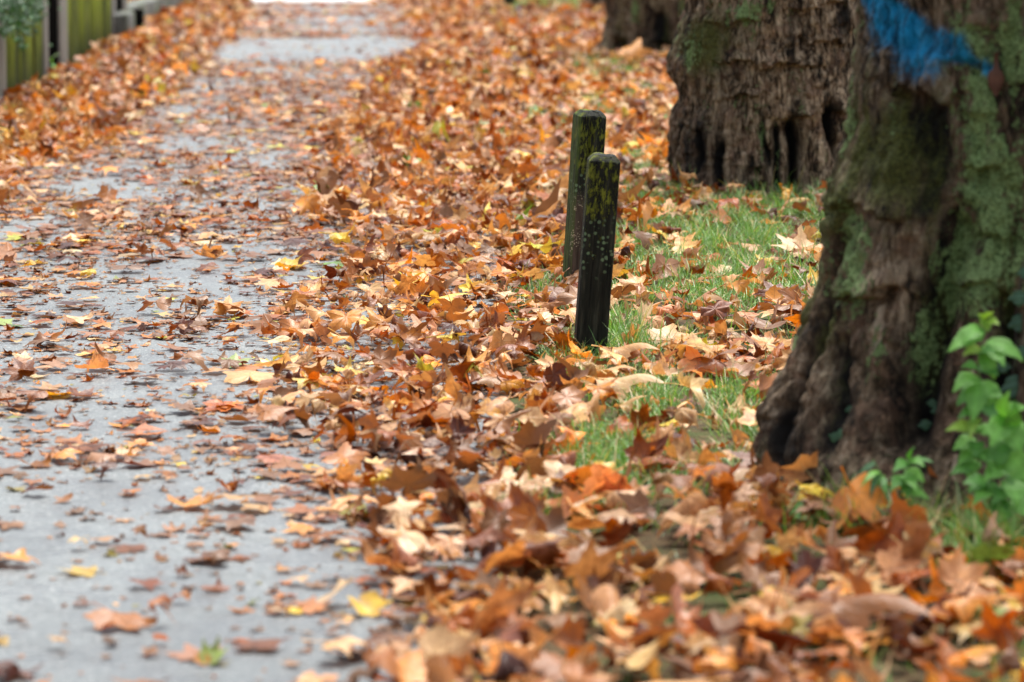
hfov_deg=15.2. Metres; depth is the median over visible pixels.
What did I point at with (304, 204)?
fallen leaf
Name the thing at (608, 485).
fallen leaf
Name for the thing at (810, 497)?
fallen leaf
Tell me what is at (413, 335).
fallen leaf
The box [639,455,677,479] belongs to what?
fallen leaf
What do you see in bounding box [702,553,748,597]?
fallen leaf
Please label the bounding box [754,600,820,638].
fallen leaf
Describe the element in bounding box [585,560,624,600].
fallen leaf
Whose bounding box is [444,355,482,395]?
fallen leaf
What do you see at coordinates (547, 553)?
fallen leaf
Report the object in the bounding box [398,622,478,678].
fallen leaf
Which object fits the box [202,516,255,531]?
fallen leaf
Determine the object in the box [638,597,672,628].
fallen leaf
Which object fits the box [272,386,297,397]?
fallen leaf
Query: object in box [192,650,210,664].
fallen leaf
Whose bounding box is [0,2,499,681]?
path
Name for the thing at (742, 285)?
fallen leaf
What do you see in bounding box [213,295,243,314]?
fallen leaf
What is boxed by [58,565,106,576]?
fallen leaf
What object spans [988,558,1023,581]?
fallen leaf
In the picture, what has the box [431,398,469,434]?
fallen leaf
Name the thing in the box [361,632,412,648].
fallen leaf
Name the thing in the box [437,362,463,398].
fallen leaf
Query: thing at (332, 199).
fallen leaf
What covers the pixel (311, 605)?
fallen leaf
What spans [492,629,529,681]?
fallen leaf
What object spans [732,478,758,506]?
fallen leaf
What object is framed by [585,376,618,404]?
fallen leaf
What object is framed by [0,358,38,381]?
fallen leaf
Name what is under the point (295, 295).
fallen leaf
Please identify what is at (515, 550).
fallen leaf
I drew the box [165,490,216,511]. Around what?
fallen leaf
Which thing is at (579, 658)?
fallen leaf
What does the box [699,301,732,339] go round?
fallen leaf
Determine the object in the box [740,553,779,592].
fallen leaf
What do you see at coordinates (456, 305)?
fallen leaf
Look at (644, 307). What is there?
fallen leaf
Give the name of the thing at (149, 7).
stone kerb
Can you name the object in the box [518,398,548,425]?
fallen leaf
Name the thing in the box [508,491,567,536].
fallen leaf
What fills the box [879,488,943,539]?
fallen leaf
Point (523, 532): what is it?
fallen leaf
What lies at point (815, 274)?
fallen leaf
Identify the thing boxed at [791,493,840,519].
fallen leaf
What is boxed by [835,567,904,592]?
fallen leaf
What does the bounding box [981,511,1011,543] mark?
fallen leaf
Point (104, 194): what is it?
fallen leaf
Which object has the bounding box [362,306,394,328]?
fallen leaf
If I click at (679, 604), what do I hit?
fallen leaf
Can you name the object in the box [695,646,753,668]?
fallen leaf
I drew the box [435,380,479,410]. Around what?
fallen leaf
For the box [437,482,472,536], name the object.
fallen leaf
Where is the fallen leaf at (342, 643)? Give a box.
[301,636,365,656]
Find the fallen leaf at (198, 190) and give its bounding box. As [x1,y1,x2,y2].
[189,180,208,200]
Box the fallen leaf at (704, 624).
[690,611,725,640]
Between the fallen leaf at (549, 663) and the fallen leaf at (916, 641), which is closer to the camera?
the fallen leaf at (549, 663)
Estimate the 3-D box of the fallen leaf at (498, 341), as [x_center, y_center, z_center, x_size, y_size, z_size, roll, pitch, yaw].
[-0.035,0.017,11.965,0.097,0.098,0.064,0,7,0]
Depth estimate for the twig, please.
9.84 m
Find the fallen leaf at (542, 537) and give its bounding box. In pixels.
[525,531,580,568]
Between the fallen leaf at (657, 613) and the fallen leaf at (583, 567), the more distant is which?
the fallen leaf at (583, 567)
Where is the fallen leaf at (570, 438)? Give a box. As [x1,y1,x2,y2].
[554,426,600,457]
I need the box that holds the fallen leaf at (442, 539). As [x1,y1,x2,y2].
[428,525,465,564]
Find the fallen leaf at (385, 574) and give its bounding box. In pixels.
[377,561,423,578]
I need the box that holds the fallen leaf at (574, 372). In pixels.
[543,351,588,390]
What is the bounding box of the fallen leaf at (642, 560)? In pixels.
[616,551,675,577]
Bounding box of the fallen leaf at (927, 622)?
[910,601,950,638]
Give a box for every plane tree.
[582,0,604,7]
[597,0,684,57]
[665,0,855,195]
[752,0,1023,531]
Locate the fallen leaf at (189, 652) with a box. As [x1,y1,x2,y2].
[163,643,230,660]
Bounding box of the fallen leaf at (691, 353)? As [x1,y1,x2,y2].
[677,346,714,377]
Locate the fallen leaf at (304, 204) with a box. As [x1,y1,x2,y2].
[293,192,323,216]
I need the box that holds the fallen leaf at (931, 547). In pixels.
[891,515,940,568]
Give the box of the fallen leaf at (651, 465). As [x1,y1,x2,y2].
[634,455,660,470]
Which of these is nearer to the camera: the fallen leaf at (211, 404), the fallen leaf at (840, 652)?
the fallen leaf at (840, 652)
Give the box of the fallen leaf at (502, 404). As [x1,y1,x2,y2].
[491,392,514,419]
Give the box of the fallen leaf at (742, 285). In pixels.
[729,277,752,296]
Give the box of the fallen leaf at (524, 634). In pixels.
[482,623,538,645]
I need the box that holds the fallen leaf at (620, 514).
[596,508,644,529]
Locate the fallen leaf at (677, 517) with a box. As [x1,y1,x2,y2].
[657,511,709,534]
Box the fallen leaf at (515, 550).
[484,540,543,573]
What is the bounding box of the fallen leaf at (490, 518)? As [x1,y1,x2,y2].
[479,501,510,548]
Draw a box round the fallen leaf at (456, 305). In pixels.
[437,287,470,324]
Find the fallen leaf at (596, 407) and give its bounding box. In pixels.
[571,392,605,422]
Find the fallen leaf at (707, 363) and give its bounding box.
[690,356,727,374]
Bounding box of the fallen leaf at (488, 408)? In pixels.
[468,396,501,431]
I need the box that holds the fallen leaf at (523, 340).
[515,322,536,351]
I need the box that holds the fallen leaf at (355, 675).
[346,661,380,681]
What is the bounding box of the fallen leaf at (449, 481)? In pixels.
[431,470,466,520]
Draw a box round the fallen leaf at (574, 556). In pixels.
[567,539,624,570]
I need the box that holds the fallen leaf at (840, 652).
[805,644,848,666]
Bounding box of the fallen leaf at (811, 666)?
[801,662,830,680]
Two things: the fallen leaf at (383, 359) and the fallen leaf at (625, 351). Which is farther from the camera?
the fallen leaf at (625, 351)
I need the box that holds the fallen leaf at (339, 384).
[327,374,348,392]
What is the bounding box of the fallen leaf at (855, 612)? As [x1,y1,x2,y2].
[783,591,933,638]
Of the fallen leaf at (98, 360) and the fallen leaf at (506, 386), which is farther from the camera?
the fallen leaf at (98, 360)
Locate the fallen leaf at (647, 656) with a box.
[615,630,679,681]
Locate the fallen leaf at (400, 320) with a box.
[383,316,412,330]
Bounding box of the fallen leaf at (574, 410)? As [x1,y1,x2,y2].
[560,402,594,426]
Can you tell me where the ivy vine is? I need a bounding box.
[828,260,1023,441]
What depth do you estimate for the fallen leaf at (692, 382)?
10.89 m
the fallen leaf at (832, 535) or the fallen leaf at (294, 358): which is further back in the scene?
the fallen leaf at (294, 358)
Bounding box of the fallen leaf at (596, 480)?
[580,463,631,500]
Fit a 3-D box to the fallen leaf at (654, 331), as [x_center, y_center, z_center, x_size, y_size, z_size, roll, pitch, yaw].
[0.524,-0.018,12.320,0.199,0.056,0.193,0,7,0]
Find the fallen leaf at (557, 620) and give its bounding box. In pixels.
[539,609,590,627]
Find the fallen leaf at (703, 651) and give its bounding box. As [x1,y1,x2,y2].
[682,639,730,658]
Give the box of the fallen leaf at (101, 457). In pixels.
[84,448,116,467]
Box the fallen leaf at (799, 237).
[771,224,815,257]
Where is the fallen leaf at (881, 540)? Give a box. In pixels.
[851,508,904,571]
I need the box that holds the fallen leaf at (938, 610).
[903,595,961,622]
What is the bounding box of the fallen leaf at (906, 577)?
[890,569,937,594]
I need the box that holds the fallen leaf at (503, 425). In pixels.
[488,410,531,451]
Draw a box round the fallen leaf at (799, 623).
[787,601,812,637]
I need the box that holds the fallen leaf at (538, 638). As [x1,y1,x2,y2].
[522,626,561,676]
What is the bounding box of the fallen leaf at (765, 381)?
[755,373,776,400]
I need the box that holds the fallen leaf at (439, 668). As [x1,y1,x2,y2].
[422,642,467,681]
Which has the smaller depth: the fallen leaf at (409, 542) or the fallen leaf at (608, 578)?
the fallen leaf at (608, 578)
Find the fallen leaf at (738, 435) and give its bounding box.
[728,418,752,451]
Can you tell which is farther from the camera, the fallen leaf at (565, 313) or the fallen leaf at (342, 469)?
the fallen leaf at (565, 313)
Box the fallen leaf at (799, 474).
[777,451,817,491]
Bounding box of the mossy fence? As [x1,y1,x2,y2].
[0,0,143,98]
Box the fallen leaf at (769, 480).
[746,471,793,508]
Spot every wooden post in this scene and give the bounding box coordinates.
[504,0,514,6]
[562,109,605,284]
[574,152,619,355]
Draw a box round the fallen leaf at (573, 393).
[550,385,589,406]
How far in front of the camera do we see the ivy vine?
9.22 m
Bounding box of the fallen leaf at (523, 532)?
[513,530,568,545]
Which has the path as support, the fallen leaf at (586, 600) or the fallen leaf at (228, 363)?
the fallen leaf at (228, 363)
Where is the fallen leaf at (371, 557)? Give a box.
[358,533,424,572]
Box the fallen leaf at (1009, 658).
[984,622,1023,681]
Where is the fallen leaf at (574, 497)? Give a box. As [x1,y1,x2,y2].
[547,484,580,518]
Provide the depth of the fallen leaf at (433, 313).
12.89 m
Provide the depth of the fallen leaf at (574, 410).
10.52 m
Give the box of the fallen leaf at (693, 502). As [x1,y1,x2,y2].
[657,462,714,536]
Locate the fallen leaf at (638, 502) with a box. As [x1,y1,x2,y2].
[616,488,662,528]
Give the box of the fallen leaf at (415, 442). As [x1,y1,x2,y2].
[399,425,423,462]
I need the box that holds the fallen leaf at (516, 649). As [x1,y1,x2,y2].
[484,642,540,667]
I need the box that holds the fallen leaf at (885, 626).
[865,611,915,641]
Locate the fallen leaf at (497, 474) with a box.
[447,453,507,493]
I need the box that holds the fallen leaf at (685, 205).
[650,197,691,218]
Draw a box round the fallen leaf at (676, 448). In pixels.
[666,427,699,464]
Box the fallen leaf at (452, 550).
[429,536,460,557]
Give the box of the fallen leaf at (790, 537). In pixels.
[775,524,805,553]
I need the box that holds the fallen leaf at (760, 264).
[738,258,773,281]
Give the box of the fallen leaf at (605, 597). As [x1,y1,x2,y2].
[588,573,634,621]
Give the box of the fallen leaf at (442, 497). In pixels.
[435,485,473,512]
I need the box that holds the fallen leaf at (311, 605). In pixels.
[289,594,333,613]
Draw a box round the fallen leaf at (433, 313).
[412,309,442,324]
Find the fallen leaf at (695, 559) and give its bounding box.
[688,511,737,572]
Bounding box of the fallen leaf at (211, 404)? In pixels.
[202,399,243,411]
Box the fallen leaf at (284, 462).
[268,455,304,469]
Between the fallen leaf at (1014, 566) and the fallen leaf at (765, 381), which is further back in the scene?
the fallen leaf at (765, 381)
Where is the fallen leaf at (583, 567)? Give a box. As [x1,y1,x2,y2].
[563,538,624,591]
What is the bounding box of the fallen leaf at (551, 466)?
[536,460,575,492]
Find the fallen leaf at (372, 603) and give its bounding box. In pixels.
[347,590,394,615]
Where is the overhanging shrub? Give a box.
[0,0,61,75]
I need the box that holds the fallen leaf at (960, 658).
[943,650,977,670]
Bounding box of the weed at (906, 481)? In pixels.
[858,447,932,499]
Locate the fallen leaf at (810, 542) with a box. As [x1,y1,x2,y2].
[796,513,825,553]
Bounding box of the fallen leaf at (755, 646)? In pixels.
[741,637,772,668]
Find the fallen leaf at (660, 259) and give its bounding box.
[651,254,679,278]
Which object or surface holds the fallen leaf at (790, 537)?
on the lawn at (666, 546)
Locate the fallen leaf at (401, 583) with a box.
[388,576,422,594]
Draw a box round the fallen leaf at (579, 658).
[560,637,621,681]
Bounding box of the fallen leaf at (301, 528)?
[282,521,317,533]
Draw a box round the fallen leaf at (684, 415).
[664,407,698,439]
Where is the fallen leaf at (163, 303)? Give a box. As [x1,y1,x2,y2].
[137,295,171,311]
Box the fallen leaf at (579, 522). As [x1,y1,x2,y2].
[565,513,604,529]
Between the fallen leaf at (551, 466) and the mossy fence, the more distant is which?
the mossy fence
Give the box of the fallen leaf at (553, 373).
[543,362,570,392]
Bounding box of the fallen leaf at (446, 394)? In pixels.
[438,392,466,403]
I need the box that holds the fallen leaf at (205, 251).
[192,244,227,258]
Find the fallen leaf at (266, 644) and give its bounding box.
[232,637,291,652]
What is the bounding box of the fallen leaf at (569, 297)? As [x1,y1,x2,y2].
[555,285,577,307]
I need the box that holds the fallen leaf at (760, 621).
[737,611,786,637]
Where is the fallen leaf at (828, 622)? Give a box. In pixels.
[797,615,845,658]
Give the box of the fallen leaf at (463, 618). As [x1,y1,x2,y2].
[444,592,488,632]
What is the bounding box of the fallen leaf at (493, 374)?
[485,362,512,381]
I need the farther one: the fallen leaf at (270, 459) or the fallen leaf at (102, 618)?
the fallen leaf at (270, 459)
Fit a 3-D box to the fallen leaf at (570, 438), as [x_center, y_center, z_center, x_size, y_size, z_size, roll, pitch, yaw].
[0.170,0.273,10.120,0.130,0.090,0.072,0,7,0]
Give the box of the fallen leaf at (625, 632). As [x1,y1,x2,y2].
[597,617,634,659]
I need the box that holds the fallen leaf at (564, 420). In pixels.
[547,404,576,435]
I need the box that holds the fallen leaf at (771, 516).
[754,491,784,535]
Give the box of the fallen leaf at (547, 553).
[501,529,583,574]
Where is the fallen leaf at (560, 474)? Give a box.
[541,469,583,492]
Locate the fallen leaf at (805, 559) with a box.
[782,548,830,591]
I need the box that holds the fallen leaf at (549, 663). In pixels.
[528,637,567,681]
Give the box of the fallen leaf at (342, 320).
[326,307,365,336]
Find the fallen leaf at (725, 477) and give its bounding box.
[711,471,745,495]
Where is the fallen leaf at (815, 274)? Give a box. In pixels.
[807,263,817,283]
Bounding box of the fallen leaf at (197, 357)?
[173,349,211,372]
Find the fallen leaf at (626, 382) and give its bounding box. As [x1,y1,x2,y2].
[584,374,663,399]
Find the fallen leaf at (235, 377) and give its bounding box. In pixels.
[222,370,273,383]
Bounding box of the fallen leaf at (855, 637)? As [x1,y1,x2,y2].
[806,627,865,655]
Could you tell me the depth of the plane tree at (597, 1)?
37.89 m
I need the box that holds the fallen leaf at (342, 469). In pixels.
[328,462,358,489]
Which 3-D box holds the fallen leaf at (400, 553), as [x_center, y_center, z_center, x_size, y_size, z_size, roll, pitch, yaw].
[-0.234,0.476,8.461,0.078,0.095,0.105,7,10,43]
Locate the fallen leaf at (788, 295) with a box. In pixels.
[777,286,800,308]
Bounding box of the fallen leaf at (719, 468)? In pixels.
[699,455,742,489]
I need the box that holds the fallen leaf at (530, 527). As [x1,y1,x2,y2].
[491,499,537,546]
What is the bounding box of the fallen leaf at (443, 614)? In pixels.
[425,583,449,623]
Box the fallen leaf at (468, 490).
[459,470,503,502]
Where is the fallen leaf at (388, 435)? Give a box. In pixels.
[377,427,414,461]
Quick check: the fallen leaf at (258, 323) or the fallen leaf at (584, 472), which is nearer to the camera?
the fallen leaf at (584, 472)
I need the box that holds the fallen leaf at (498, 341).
[485,330,515,360]
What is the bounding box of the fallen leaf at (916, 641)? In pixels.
[887,618,960,669]
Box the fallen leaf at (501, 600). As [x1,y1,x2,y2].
[471,576,535,632]
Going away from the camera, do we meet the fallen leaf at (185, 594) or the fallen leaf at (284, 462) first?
the fallen leaf at (185, 594)
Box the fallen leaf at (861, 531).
[840,516,888,539]
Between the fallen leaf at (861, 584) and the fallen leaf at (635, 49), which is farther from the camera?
the fallen leaf at (635, 49)
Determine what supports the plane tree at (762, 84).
on the lawn at (666, 546)
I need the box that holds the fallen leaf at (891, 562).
[856,543,923,590]
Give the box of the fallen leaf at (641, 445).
[623,424,669,473]
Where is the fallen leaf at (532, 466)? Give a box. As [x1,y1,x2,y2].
[511,455,552,479]
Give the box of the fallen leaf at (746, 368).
[714,355,764,378]
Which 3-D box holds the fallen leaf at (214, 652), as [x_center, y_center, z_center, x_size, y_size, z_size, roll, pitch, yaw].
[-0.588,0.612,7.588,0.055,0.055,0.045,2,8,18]
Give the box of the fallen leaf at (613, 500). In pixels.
[582,490,653,509]
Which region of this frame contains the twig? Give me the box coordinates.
[423,453,455,458]
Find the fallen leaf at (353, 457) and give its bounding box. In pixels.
[320,442,369,470]
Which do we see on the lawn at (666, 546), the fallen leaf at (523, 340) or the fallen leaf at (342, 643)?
the fallen leaf at (523, 340)
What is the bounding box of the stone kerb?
[126,0,182,17]
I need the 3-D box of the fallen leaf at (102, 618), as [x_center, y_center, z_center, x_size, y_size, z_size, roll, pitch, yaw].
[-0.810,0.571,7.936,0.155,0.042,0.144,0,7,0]
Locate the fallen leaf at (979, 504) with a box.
[960,495,997,530]
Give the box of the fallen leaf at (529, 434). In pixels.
[512,418,557,455]
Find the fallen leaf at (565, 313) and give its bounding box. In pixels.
[553,306,575,322]
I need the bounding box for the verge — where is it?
[0,3,254,167]
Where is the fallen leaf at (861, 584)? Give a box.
[845,558,872,595]
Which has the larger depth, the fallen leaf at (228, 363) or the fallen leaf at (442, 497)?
the fallen leaf at (228, 363)
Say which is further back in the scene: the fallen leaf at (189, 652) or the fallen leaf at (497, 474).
the fallen leaf at (497, 474)
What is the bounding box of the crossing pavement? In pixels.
[246,0,575,1]
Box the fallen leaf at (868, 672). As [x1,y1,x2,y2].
[853,612,891,681]
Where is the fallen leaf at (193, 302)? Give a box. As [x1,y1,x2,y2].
[182,296,212,306]
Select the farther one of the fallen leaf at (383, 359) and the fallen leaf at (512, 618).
the fallen leaf at (383, 359)
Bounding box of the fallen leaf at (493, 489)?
[464,483,505,498]
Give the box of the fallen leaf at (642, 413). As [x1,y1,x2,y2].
[630,402,665,433]
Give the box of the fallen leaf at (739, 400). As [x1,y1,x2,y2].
[725,392,750,414]
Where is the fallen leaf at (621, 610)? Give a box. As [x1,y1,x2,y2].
[596,588,636,636]
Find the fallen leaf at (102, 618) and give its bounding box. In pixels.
[83,602,157,629]
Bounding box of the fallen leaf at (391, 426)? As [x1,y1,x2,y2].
[359,418,409,452]
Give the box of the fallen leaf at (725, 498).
[716,486,734,547]
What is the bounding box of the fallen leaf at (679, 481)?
[655,472,699,489]
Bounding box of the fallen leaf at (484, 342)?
[475,336,492,360]
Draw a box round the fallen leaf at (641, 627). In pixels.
[628,621,685,650]
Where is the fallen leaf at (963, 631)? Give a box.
[949,619,1019,661]
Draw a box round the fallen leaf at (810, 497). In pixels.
[791,486,830,512]
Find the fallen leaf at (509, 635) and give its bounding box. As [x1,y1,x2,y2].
[472,614,558,652]
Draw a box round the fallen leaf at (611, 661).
[593,647,661,675]
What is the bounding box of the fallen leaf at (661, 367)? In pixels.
[650,352,684,382]
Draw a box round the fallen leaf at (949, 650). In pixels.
[940,642,970,672]
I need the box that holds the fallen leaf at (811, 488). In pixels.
[795,481,833,518]
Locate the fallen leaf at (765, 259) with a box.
[756,255,773,264]
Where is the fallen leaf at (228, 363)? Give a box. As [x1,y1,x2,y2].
[216,354,247,368]
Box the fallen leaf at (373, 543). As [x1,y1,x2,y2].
[351,529,393,556]
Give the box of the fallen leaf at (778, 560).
[740,549,791,571]
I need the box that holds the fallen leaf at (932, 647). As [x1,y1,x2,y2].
[890,621,948,651]
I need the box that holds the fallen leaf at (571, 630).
[552,605,585,648]
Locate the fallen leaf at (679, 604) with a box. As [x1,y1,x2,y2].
[671,582,701,636]
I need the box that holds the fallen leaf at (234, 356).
[222,352,250,364]
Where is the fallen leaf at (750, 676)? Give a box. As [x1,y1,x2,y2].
[735,668,769,681]
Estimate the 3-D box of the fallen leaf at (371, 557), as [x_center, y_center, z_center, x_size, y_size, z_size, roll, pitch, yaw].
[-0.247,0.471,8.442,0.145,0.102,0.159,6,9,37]
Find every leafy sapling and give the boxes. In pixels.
[945,311,1023,513]
[963,390,1023,524]
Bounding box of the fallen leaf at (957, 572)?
[925,541,995,596]
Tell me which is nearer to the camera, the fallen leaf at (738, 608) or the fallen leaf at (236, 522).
the fallen leaf at (738, 608)
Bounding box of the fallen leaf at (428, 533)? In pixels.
[408,509,436,554]
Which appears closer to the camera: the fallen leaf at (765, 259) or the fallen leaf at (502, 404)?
the fallen leaf at (502, 404)
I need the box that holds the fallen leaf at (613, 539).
[594,516,633,546]
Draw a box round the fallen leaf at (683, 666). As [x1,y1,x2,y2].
[661,655,711,681]
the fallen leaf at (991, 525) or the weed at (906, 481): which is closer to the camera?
the fallen leaf at (991, 525)
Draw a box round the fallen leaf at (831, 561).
[822,544,861,593]
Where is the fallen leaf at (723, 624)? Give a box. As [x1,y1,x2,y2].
[711,610,761,667]
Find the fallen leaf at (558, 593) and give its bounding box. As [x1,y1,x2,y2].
[543,570,586,613]
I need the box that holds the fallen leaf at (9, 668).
[0,660,18,681]
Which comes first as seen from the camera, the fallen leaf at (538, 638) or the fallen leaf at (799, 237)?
the fallen leaf at (538, 638)
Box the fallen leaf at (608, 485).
[587,461,645,497]
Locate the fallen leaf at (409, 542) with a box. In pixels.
[377,526,437,554]
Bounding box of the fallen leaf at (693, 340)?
[677,332,713,374]
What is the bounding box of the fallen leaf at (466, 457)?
[441,450,488,473]
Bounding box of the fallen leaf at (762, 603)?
[738,585,793,630]
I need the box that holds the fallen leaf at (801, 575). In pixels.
[786,566,812,586]
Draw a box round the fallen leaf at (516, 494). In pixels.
[470,480,540,537]
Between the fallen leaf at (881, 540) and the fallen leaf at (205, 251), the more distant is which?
the fallen leaf at (205, 251)
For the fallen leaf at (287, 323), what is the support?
on the path
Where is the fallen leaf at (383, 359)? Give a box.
[360,344,397,368]
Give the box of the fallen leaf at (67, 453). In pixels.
[40,448,82,461]
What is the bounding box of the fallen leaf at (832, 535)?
[820,522,857,548]
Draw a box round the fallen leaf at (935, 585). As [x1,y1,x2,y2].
[904,554,948,604]
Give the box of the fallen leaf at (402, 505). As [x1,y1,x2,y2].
[381,496,433,525]
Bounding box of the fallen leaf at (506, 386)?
[484,379,530,394]
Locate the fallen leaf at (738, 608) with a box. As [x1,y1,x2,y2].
[717,577,756,617]
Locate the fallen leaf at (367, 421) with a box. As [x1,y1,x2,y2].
[355,410,386,448]
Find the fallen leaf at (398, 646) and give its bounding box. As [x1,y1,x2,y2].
[375,638,410,659]
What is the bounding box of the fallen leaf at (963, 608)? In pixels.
[930,593,1023,646]
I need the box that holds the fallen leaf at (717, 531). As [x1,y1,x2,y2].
[698,510,756,540]
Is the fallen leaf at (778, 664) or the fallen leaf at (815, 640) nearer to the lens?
the fallen leaf at (778, 664)
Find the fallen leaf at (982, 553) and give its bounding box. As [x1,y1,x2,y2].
[968,529,1016,582]
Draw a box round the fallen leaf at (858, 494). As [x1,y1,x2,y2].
[829,466,886,537]
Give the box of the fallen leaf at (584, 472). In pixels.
[555,454,593,491]
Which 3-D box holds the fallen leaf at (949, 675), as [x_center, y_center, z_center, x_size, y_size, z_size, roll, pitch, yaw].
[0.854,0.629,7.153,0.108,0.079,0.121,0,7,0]
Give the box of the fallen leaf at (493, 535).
[463,512,507,547]
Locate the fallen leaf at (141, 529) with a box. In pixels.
[131,524,148,536]
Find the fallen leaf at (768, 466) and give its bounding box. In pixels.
[745,446,786,491]
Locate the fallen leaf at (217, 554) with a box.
[200,548,237,564]
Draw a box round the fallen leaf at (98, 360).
[74,348,114,371]
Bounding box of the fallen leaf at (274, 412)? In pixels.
[244,403,299,431]
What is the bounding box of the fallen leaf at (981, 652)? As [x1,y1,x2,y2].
[967,646,1017,664]
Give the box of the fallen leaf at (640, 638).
[611,625,678,656]
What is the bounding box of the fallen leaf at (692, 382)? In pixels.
[664,371,708,408]
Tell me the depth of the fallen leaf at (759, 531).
8.45 m
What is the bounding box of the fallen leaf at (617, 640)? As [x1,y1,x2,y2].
[595,620,633,652]
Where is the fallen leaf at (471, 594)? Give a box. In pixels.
[448,589,488,608]
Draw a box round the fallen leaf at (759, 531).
[738,519,766,545]
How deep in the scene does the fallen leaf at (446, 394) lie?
11.16 m
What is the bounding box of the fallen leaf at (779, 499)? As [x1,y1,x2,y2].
[754,484,798,506]
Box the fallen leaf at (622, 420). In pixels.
[597,414,641,441]
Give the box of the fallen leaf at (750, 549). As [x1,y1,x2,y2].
[706,515,768,582]
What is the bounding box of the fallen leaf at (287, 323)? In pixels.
[271,318,324,335]
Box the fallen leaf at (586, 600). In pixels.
[577,573,600,612]
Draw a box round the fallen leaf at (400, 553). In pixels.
[380,536,427,578]
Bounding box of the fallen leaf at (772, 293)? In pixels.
[762,284,804,304]
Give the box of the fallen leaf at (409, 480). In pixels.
[376,456,436,502]
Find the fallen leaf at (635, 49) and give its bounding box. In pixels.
[617,38,652,59]
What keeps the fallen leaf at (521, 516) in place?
on the lawn at (666, 546)
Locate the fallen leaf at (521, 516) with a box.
[502,496,547,535]
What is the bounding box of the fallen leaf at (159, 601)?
[148,594,175,623]
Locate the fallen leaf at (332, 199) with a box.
[326,196,339,221]
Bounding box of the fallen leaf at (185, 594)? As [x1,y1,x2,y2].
[171,588,190,599]
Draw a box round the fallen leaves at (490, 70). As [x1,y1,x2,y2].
[0,0,1023,681]
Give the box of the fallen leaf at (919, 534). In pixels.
[900,499,954,591]
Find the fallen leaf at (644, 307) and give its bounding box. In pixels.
[630,301,652,325]
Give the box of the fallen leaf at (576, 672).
[552,661,605,681]
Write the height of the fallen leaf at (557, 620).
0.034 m
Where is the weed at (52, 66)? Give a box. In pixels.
[50,53,58,72]
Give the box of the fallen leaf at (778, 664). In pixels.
[766,652,800,680]
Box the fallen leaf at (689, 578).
[661,557,711,600]
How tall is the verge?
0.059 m
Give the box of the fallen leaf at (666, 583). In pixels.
[649,558,688,606]
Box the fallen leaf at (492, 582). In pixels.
[471,567,507,590]
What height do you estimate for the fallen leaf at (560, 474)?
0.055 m
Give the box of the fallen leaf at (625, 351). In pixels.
[591,343,659,362]
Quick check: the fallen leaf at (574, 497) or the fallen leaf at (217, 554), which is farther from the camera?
the fallen leaf at (574, 497)
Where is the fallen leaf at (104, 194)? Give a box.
[95,185,117,201]
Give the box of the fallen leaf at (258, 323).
[247,313,283,337]
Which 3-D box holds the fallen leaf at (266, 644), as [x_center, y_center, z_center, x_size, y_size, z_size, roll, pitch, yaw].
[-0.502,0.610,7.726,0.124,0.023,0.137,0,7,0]
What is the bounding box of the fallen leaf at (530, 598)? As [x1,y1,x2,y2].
[505,577,551,615]
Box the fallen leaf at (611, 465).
[594,461,626,478]
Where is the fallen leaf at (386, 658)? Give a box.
[362,637,400,681]
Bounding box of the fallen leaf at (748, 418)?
[738,407,758,430]
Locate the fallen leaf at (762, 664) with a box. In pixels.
[718,641,793,673]
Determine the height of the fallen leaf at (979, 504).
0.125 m
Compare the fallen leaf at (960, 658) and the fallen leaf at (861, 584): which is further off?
the fallen leaf at (861, 584)
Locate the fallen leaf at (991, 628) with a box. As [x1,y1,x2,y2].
[970,598,1023,650]
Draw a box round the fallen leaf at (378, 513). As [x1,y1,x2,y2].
[368,499,392,524]
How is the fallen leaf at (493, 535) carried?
on the fallen leaf at (491, 547)
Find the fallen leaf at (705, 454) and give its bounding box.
[694,447,727,465]
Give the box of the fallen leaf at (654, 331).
[645,323,703,346]
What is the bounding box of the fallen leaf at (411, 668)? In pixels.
[376,649,426,681]
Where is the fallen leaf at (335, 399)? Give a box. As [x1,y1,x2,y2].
[318,384,358,414]
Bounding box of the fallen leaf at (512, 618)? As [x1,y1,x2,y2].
[479,606,527,639]
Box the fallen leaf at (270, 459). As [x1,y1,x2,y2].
[255,453,301,466]
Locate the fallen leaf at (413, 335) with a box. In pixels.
[388,322,427,344]
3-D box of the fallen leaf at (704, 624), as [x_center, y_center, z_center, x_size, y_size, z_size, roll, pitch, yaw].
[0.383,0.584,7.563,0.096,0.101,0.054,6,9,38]
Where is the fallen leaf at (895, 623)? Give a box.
[868,613,927,646]
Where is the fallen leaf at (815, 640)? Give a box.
[794,630,864,656]
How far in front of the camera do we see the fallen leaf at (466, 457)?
9.76 m
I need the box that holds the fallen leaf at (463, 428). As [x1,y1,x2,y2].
[442,412,476,439]
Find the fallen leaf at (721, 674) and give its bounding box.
[698,667,745,681]
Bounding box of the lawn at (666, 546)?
[496,26,1023,681]
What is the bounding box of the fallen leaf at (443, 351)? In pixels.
[428,333,463,364]
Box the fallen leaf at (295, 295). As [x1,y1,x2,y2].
[275,291,310,315]
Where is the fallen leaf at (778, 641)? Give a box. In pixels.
[716,623,810,657]
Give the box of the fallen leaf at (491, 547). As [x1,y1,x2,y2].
[479,534,503,568]
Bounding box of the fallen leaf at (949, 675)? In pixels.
[941,658,996,681]
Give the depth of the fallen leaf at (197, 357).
11.80 m
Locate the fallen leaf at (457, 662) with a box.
[444,652,472,675]
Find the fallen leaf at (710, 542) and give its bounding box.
[693,532,727,550]
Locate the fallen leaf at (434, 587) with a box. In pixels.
[412,572,458,603]
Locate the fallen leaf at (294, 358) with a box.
[249,342,298,366]

